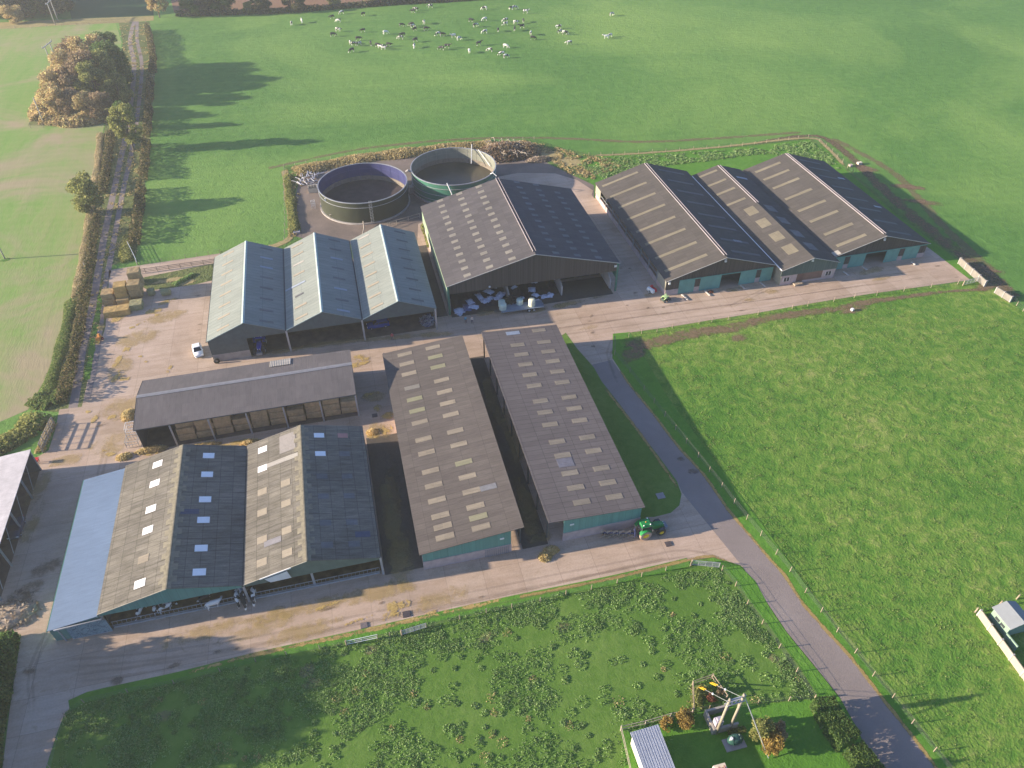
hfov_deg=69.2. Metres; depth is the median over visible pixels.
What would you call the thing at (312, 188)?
bulk box
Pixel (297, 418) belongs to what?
straw bale
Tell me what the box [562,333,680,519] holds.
lawn strip
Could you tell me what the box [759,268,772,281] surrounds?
sliding door
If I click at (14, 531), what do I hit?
parked car
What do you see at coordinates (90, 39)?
woodland tree
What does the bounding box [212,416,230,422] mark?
straw bale
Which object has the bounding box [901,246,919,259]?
sliding door
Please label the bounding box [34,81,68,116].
woodland tree
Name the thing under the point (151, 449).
straw heap
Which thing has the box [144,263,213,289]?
dry strip
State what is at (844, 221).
cow house
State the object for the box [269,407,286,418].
straw bale
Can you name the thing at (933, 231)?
mud track
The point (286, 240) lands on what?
dry bank edge
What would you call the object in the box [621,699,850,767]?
garden lawn
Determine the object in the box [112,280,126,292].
straw bale
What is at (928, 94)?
ground
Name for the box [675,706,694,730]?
autumn shrub
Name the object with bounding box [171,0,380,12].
ploughed field
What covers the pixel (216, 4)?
woodland tree
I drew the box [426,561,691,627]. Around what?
fence
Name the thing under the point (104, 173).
field hedge
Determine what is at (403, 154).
dry bank edge
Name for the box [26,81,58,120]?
tree
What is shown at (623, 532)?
plough
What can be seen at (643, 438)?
lane edge
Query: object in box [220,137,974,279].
bank
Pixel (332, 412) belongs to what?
straw bale
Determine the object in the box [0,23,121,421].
field
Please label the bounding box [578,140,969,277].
grass verge
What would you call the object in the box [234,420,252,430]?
straw bale
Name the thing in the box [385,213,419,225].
fence
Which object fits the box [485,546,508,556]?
door panel
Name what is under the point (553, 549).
straw heap
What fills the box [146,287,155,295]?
round bale
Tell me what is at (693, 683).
fence
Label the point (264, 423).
straw bale
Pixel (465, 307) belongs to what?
plastic bag
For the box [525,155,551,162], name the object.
earth heap
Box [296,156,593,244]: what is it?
silo yard
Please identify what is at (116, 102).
hedgerow tree
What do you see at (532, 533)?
muck
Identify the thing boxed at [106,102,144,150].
hedgerow tree
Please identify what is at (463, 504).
cubicle shed
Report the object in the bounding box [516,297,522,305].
plastic tub
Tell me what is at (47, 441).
scrub
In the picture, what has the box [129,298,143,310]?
straw bale
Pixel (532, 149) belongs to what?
brush pile
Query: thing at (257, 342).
tractor
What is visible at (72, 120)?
scrub
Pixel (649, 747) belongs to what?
stable
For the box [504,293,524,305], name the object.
tackle pile
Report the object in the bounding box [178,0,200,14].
woodland tree
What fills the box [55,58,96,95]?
woodland tree
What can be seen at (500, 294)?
plastic bag
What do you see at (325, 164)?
scrub
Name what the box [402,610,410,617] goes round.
drain cover
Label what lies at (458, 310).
plastic bag
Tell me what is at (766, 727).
garden tree
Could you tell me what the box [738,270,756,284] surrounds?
sliding door
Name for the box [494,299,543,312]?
flatbed trailer
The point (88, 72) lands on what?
woodland tree
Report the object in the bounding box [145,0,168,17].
hedgerow tree
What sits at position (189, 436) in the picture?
straw bale
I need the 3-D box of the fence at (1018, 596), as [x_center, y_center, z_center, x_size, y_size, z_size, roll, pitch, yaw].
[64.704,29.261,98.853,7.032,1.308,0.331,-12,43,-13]
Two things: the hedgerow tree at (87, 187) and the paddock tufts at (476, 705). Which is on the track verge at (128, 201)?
the hedgerow tree at (87, 187)
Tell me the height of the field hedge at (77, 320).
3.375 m
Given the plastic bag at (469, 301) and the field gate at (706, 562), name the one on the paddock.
the field gate at (706, 562)
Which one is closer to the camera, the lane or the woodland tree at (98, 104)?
the lane
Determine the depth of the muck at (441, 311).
157.41 m
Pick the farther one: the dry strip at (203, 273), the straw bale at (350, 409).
the dry strip at (203, 273)
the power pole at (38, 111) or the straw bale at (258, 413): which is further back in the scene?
the power pole at (38, 111)
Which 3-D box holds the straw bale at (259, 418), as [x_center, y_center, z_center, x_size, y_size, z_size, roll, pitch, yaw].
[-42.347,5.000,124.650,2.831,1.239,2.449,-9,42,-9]
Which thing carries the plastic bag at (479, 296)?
on the plastic bag at (484, 300)
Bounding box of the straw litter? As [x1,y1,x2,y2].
[86,298,435,625]
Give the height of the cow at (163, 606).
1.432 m
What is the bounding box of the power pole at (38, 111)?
[33,97,44,124]
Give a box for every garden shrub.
[706,692,717,701]
[716,686,724,695]
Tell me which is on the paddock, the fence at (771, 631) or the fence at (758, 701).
the fence at (771, 631)
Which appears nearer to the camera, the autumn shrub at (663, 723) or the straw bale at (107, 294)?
the autumn shrub at (663, 723)
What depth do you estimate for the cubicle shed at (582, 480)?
116.46 m
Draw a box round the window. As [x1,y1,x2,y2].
[995,616,1004,627]
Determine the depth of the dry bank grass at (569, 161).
199.97 m
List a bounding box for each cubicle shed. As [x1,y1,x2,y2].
[382,335,523,569]
[481,325,644,540]
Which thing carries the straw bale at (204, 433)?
on the straw barn
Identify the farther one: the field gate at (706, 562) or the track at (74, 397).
the track at (74, 397)
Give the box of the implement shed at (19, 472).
[0,449,41,600]
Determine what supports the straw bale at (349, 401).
on the straw bale at (350, 409)
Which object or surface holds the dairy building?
on the yard at (52, 677)
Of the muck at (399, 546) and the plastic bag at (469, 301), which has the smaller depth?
the muck at (399, 546)
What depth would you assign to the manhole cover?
113.45 m
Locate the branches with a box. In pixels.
[484,137,531,157]
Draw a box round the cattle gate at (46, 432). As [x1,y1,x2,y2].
[38,417,54,452]
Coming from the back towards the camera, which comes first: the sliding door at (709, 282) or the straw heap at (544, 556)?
the sliding door at (709, 282)
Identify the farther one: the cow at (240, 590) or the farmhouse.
the cow at (240, 590)
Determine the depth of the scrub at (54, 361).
140.44 m
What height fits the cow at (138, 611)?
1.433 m
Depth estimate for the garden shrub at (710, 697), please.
89.10 m
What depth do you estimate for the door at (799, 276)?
156.33 m
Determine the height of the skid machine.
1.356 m
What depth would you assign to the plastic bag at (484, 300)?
149.93 m
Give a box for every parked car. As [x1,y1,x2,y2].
[6,515,25,539]
[192,342,203,357]
[366,318,389,329]
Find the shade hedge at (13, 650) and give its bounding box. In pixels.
[0,631,20,767]
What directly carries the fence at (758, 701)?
on the garden lawn at (698, 744)
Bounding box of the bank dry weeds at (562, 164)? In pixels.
[533,142,620,178]
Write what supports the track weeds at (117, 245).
on the track verge at (128, 201)
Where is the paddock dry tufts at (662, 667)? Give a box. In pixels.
[156,612,800,767]
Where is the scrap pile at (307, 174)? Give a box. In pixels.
[291,171,323,184]
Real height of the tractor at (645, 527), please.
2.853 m
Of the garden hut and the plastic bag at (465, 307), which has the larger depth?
the plastic bag at (465, 307)
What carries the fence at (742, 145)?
on the bank
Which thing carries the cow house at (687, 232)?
on the yard at (52, 677)
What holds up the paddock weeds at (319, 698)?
on the paddock
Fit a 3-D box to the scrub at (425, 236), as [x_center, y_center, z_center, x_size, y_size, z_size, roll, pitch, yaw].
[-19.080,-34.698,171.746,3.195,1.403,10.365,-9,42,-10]
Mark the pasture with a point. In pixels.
(936, 652)
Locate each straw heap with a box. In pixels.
[115,452,132,461]
[120,408,134,421]
[133,444,168,455]
[194,441,221,444]
[239,438,261,445]
[366,428,377,435]
[538,551,552,562]
[542,545,559,555]
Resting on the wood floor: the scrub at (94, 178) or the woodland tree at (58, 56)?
the woodland tree at (58, 56)
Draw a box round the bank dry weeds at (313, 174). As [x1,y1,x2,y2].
[285,140,525,236]
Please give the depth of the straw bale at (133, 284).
150.59 m
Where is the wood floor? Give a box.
[28,96,110,125]
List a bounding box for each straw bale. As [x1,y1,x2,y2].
[100,288,114,299]
[102,297,116,305]
[102,305,117,317]
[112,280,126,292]
[114,290,128,298]
[116,295,130,304]
[116,303,130,315]
[126,266,140,278]
[126,279,141,290]
[128,286,142,296]
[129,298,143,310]
[131,290,143,298]
[175,422,193,427]
[176,425,195,434]
[178,428,196,440]
[193,419,211,425]
[195,420,213,430]
[196,426,215,437]
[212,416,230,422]
[213,415,232,427]
[216,422,233,434]
[232,413,250,424]
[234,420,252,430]
[250,410,266,416]
[250,410,268,421]
[252,417,269,427]
[268,407,284,412]
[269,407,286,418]
[270,413,287,424]
[286,404,303,415]
[288,406,305,422]
[304,401,320,406]
[305,402,321,412]
[306,404,322,418]
[322,398,338,404]
[323,401,339,410]
[324,404,340,416]
[340,395,356,407]
[341,402,357,413]
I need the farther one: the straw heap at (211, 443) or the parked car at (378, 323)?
the parked car at (378, 323)
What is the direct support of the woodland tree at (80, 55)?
on the wood floor
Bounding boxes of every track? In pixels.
[68,21,135,407]
[104,21,143,278]
[757,135,1019,300]
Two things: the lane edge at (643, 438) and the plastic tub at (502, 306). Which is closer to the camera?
the lane edge at (643, 438)
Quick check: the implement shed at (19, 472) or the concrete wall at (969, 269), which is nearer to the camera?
the implement shed at (19, 472)
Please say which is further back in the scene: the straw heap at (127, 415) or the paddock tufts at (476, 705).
the straw heap at (127, 415)
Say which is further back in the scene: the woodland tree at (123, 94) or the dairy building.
the woodland tree at (123, 94)
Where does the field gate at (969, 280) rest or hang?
on the pasture
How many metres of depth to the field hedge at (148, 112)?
202.67 m
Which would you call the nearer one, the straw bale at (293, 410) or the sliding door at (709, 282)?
the straw bale at (293, 410)
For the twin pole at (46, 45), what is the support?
on the field at (41, 225)
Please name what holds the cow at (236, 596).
in the cattle shed at (184, 526)
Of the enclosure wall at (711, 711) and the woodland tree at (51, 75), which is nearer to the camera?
the enclosure wall at (711, 711)
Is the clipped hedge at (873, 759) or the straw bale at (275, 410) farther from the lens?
the straw bale at (275, 410)
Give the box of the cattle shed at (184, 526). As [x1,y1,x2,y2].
[46,425,384,640]
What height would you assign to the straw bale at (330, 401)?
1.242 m
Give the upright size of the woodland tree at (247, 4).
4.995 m
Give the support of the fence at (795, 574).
on the corner verge at (646, 378)
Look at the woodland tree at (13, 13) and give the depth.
295.26 m
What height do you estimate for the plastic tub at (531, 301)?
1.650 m
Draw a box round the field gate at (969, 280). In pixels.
[962,277,978,285]
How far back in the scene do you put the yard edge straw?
96.00 m
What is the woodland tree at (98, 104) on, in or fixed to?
on the wood floor
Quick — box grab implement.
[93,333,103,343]
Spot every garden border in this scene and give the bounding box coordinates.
[690,683,708,708]
[726,725,746,734]
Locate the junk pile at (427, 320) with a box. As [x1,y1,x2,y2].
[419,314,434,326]
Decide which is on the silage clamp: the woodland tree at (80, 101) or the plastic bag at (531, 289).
the plastic bag at (531, 289)
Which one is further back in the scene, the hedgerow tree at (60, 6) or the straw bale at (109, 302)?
the hedgerow tree at (60, 6)
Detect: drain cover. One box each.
[360,622,367,628]
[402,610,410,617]
[664,541,671,546]
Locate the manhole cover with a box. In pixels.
[656,492,665,498]
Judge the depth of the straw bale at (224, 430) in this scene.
123.27 m
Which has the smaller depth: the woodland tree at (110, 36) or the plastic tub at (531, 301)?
the plastic tub at (531, 301)
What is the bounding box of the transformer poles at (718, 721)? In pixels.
[699,682,768,757]
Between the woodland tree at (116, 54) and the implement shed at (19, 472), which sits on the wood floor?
the woodland tree at (116, 54)
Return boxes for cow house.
[595,163,775,295]
[742,153,930,268]
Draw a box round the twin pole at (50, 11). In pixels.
[45,0,58,24]
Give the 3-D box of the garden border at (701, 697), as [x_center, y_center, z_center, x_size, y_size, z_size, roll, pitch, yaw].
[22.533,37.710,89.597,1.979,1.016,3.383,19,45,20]
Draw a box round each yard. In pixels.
[0,173,969,767]
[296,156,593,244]
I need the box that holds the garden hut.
[988,601,1023,650]
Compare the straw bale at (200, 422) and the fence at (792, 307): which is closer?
the straw bale at (200, 422)
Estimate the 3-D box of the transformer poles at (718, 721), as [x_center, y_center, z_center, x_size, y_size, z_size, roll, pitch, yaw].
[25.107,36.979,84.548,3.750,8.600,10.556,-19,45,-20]
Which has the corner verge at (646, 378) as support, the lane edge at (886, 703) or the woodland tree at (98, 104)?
the lane edge at (886, 703)
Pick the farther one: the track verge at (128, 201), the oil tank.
the track verge at (128, 201)
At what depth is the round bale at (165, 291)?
153.24 m
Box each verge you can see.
[0,16,153,28]
[30,21,154,411]
[68,558,689,709]
[612,332,949,767]
[689,558,863,748]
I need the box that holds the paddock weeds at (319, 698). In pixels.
[61,570,723,767]
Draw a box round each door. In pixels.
[66,619,111,637]
[678,279,694,293]
[698,275,721,290]
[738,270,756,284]
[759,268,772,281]
[795,273,803,281]
[802,270,822,279]
[836,257,844,268]
[847,254,866,267]
[883,249,899,261]
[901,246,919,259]
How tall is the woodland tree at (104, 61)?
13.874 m
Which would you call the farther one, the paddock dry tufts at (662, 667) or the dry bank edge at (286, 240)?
the dry bank edge at (286, 240)
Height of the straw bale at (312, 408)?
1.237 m
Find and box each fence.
[46,641,344,767]
[137,250,219,264]
[140,259,213,272]
[283,136,531,239]
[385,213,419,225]
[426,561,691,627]
[591,135,853,172]
[614,277,977,354]
[620,708,693,767]
[621,357,952,767]
[692,673,727,711]
[694,695,815,710]
[722,565,816,699]
[974,594,1020,612]
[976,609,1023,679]
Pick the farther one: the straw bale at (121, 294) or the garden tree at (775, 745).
the straw bale at (121, 294)
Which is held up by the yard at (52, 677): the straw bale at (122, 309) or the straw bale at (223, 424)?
the straw bale at (122, 309)
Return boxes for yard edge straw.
[189,599,498,673]
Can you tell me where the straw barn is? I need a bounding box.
[133,349,359,447]
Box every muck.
[366,433,422,574]
[418,245,447,316]
[451,276,612,316]
[470,356,547,548]
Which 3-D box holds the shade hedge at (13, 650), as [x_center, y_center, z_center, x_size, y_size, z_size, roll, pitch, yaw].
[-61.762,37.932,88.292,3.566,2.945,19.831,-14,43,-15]
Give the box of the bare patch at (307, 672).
[159,624,787,718]
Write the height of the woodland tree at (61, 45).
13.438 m
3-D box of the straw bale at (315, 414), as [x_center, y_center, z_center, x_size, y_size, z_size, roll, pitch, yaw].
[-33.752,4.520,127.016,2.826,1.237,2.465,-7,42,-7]
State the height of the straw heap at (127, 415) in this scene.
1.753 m
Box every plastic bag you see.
[454,307,464,313]
[462,304,471,311]
[465,299,475,304]
[468,304,478,309]
[474,293,483,299]
[479,298,490,303]
[482,289,494,294]
[496,291,505,297]
[528,287,535,291]
[547,292,553,297]
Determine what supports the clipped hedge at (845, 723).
on the verge at (747, 583)
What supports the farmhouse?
on the garden lawn at (698, 744)
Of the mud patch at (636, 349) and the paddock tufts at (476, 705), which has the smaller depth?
the paddock tufts at (476, 705)
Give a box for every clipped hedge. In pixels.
[809,694,861,751]
[842,739,884,767]
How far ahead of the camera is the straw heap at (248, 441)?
121.69 m
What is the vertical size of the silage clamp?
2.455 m
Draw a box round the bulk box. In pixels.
[308,184,317,192]
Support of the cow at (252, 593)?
in the cattle shed at (184, 526)
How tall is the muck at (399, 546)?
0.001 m
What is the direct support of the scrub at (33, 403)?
on the track verge at (128, 201)
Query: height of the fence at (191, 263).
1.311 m
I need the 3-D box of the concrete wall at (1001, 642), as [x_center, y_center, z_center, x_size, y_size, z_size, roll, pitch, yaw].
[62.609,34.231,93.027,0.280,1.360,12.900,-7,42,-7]
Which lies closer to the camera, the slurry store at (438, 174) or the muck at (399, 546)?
the muck at (399, 546)
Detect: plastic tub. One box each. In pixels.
[499,302,506,310]
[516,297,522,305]
[528,297,534,306]
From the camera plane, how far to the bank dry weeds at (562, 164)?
201.38 m
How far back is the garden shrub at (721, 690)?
89.76 m
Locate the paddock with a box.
[51,557,860,767]
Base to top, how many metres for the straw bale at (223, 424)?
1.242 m
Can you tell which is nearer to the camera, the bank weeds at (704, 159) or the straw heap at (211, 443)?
the straw heap at (211, 443)
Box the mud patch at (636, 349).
[623,165,999,360]
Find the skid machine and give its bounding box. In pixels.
[660,294,670,302]
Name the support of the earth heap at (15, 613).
on the yard at (52, 677)
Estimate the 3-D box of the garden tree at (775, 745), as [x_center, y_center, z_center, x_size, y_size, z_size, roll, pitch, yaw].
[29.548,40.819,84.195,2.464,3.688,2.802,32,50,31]
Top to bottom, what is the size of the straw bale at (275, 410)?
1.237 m
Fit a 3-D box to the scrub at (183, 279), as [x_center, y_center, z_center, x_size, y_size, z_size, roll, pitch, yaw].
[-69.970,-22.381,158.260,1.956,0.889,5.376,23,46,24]
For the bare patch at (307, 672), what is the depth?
93.11 m
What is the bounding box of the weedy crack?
[83,290,102,379]
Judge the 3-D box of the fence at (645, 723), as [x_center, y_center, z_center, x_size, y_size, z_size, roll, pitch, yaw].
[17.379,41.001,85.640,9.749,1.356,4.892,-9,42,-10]
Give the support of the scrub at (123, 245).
on the track verge at (128, 201)
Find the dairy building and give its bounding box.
[692,165,839,284]
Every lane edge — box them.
[520,555,724,597]
[606,389,675,484]
[620,371,937,767]
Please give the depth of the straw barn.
123.40 m
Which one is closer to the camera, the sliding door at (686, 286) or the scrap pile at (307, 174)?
the sliding door at (686, 286)
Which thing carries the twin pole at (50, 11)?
on the verge at (20, 24)
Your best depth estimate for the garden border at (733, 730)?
86.67 m
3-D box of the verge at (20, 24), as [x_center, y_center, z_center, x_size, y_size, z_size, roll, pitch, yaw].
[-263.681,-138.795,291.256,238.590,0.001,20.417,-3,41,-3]
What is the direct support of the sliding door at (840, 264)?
in the cow house at (844, 221)
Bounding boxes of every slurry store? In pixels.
[317,163,409,233]
[405,144,496,202]
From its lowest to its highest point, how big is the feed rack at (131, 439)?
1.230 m
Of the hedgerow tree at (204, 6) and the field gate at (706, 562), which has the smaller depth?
the field gate at (706, 562)
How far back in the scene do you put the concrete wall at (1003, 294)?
152.42 m
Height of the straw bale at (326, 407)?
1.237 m
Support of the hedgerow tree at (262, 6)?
on the ground at (928, 94)
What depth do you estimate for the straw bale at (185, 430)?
121.54 m
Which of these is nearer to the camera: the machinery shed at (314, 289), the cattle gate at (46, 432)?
the cattle gate at (46, 432)
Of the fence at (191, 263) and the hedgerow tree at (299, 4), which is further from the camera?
the hedgerow tree at (299, 4)
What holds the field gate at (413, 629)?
on the paddock
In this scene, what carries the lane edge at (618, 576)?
on the paddock verge at (504, 601)
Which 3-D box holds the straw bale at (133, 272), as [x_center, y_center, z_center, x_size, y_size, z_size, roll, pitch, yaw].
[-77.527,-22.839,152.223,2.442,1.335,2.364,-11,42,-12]
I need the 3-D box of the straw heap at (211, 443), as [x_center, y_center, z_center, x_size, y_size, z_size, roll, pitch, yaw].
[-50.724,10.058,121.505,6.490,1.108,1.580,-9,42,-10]
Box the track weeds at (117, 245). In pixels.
[64,24,154,393]
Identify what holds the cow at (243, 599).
in the cattle shed at (184, 526)
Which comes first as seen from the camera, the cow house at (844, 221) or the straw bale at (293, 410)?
the straw bale at (293, 410)
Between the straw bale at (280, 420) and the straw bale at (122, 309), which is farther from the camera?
the straw bale at (122, 309)
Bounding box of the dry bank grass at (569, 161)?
[151,149,602,285]
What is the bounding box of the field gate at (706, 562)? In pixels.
[691,559,720,566]
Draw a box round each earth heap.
[0,598,41,631]
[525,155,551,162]
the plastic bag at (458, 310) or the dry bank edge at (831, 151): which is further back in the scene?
the dry bank edge at (831, 151)
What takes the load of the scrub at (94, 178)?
on the track verge at (128, 201)
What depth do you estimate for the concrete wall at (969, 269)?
158.69 m
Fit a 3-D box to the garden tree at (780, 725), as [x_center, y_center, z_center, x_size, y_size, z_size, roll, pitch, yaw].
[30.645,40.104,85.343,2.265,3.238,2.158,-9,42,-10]
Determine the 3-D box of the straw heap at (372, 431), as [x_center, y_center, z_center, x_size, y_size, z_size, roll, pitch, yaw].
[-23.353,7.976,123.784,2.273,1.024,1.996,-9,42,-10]
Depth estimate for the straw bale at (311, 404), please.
124.84 m
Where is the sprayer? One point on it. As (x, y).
(651, 289)
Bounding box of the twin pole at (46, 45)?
[42,39,52,55]
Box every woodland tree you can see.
[0,4,24,23]
[15,0,44,13]
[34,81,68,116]
[37,64,71,98]
[46,48,68,86]
[53,35,75,55]
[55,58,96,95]
[55,87,84,114]
[64,32,105,63]
[67,48,100,84]
[71,62,114,100]
[71,90,91,116]
[82,48,125,87]
[87,91,113,118]
[88,39,133,83]
[89,31,125,56]
[103,71,133,101]
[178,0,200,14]
[210,0,235,11]
[242,1,255,13]
[326,0,341,4]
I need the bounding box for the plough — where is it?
[600,528,637,538]
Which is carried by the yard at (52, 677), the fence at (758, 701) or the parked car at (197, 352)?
the parked car at (197, 352)
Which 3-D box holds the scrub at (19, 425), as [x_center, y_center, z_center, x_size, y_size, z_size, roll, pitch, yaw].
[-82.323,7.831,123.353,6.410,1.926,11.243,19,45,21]
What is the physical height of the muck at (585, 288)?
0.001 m
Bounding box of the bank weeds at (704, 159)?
[577,141,838,178]
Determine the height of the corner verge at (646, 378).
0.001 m
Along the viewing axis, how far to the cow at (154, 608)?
97.48 m
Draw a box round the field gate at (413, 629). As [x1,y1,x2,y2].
[400,623,425,635]
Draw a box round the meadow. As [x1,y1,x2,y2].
[70,0,153,18]
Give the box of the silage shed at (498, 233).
[420,177,619,314]
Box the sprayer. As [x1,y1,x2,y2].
[646,285,656,293]
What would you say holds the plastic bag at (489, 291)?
on the silage clamp
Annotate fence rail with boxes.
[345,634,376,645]
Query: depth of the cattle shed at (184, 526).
103.11 m
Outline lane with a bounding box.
[592,360,933,767]
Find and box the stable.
[630,725,674,767]
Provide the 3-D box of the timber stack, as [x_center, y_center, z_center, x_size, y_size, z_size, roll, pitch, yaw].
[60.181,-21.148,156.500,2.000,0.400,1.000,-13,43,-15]
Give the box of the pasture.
[612,281,1023,767]
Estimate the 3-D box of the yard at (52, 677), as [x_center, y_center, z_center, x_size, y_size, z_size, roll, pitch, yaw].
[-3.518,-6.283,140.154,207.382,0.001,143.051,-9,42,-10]
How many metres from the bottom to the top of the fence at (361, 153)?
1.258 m
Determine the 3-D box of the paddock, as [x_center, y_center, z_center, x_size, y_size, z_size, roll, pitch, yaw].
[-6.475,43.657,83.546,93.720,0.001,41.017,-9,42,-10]
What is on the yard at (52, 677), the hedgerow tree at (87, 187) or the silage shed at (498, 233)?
the silage shed at (498, 233)
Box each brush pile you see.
[476,139,529,162]
[519,141,541,157]
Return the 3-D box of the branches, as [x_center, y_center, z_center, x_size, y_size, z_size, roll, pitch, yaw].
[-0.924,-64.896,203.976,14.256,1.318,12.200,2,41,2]
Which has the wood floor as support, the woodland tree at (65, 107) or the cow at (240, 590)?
the woodland tree at (65, 107)
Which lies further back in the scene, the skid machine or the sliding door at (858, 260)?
the sliding door at (858, 260)
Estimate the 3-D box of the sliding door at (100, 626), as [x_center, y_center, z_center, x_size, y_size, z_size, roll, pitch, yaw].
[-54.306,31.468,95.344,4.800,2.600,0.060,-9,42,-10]
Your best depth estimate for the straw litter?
126.88 m
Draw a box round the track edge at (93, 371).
[84,278,108,398]
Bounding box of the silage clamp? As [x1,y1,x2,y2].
[450,273,598,311]
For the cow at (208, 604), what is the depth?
98.12 m
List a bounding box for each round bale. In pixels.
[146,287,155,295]
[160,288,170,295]
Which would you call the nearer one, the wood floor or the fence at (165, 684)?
the fence at (165, 684)
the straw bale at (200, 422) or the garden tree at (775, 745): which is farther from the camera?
the straw bale at (200, 422)
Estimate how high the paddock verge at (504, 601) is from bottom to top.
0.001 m
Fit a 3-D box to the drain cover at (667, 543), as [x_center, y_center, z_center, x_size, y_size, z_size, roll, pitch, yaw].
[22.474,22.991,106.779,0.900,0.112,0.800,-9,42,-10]
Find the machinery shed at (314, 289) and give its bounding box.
[206,224,437,361]
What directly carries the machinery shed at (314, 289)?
on the yard at (52, 677)
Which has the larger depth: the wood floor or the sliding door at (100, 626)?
the wood floor
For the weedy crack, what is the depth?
142.22 m
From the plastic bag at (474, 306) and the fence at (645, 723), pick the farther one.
the plastic bag at (474, 306)
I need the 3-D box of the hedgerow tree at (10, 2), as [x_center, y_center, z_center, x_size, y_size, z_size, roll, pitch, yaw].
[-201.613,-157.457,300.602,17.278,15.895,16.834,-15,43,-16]
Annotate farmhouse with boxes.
[712,763,726,767]
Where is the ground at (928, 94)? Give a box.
[0,0,1023,767]
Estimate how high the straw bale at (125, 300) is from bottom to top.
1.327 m
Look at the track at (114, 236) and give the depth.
193.47 m
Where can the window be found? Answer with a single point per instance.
(996, 617)
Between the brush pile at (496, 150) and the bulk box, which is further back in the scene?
the brush pile at (496, 150)
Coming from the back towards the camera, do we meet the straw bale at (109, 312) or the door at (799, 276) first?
the door at (799, 276)
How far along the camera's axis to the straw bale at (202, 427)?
122.32 m
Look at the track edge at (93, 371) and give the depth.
138.61 m
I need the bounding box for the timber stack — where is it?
[792,281,802,285]
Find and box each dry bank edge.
[268,170,295,246]
[305,140,529,172]
[596,137,843,163]
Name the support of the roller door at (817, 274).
in the dairy building
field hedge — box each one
[55,212,100,403]
[97,129,115,194]
[128,23,157,244]
[175,0,471,15]
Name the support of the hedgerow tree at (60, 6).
on the ground at (928, 94)
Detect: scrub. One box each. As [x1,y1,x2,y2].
[0,410,55,455]
[24,388,68,410]
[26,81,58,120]
[34,420,57,453]
[37,111,106,127]
[38,299,76,403]
[70,132,103,296]
[118,234,134,262]
[171,272,195,285]
[283,173,300,232]
[291,139,490,176]
[421,223,428,246]
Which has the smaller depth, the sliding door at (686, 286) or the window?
the window
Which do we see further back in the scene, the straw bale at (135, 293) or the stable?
the straw bale at (135, 293)
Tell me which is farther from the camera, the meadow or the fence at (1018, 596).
the meadow
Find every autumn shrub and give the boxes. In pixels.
[659,715,673,731]
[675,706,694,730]
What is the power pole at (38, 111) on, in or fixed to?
on the wood floor
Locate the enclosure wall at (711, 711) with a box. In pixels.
[703,704,738,734]
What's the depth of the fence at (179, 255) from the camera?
164.31 m
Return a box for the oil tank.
[721,733,746,751]
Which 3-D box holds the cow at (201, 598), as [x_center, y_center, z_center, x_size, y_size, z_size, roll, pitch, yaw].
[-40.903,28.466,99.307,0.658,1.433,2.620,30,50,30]
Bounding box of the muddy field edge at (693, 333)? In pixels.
[629,289,981,348]
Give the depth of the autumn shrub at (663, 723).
86.79 m
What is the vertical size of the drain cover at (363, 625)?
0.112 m
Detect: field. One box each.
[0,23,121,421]
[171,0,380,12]
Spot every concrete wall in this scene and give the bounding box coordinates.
[957,257,987,286]
[994,287,1013,301]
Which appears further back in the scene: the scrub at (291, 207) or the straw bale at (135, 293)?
the scrub at (291, 207)
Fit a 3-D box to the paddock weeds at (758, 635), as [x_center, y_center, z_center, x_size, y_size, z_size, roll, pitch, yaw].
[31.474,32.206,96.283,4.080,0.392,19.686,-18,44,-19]
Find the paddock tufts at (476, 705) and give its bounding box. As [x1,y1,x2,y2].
[61,567,810,767]
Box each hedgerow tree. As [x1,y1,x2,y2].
[0,0,35,17]
[31,0,74,15]
[65,170,104,212]
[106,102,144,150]
[112,100,137,127]
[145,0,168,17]
[193,0,214,15]
[250,0,271,12]
[281,0,306,9]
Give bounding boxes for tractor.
[252,336,266,355]
[634,517,667,539]
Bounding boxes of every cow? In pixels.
[134,607,146,620]
[152,604,158,613]
[157,601,177,613]
[197,594,209,605]
[204,596,221,610]
[234,589,239,607]
[237,588,243,595]
[240,591,246,609]
[250,586,255,605]
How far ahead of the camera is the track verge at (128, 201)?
186.07 m
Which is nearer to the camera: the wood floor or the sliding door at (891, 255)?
the sliding door at (891, 255)
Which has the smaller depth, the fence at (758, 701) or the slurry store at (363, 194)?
the fence at (758, 701)
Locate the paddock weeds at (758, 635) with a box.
[705,570,815,698]
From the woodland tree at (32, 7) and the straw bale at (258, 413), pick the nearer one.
the straw bale at (258, 413)
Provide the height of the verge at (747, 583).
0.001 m
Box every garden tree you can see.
[748,715,774,742]
[761,729,784,755]
[774,719,787,741]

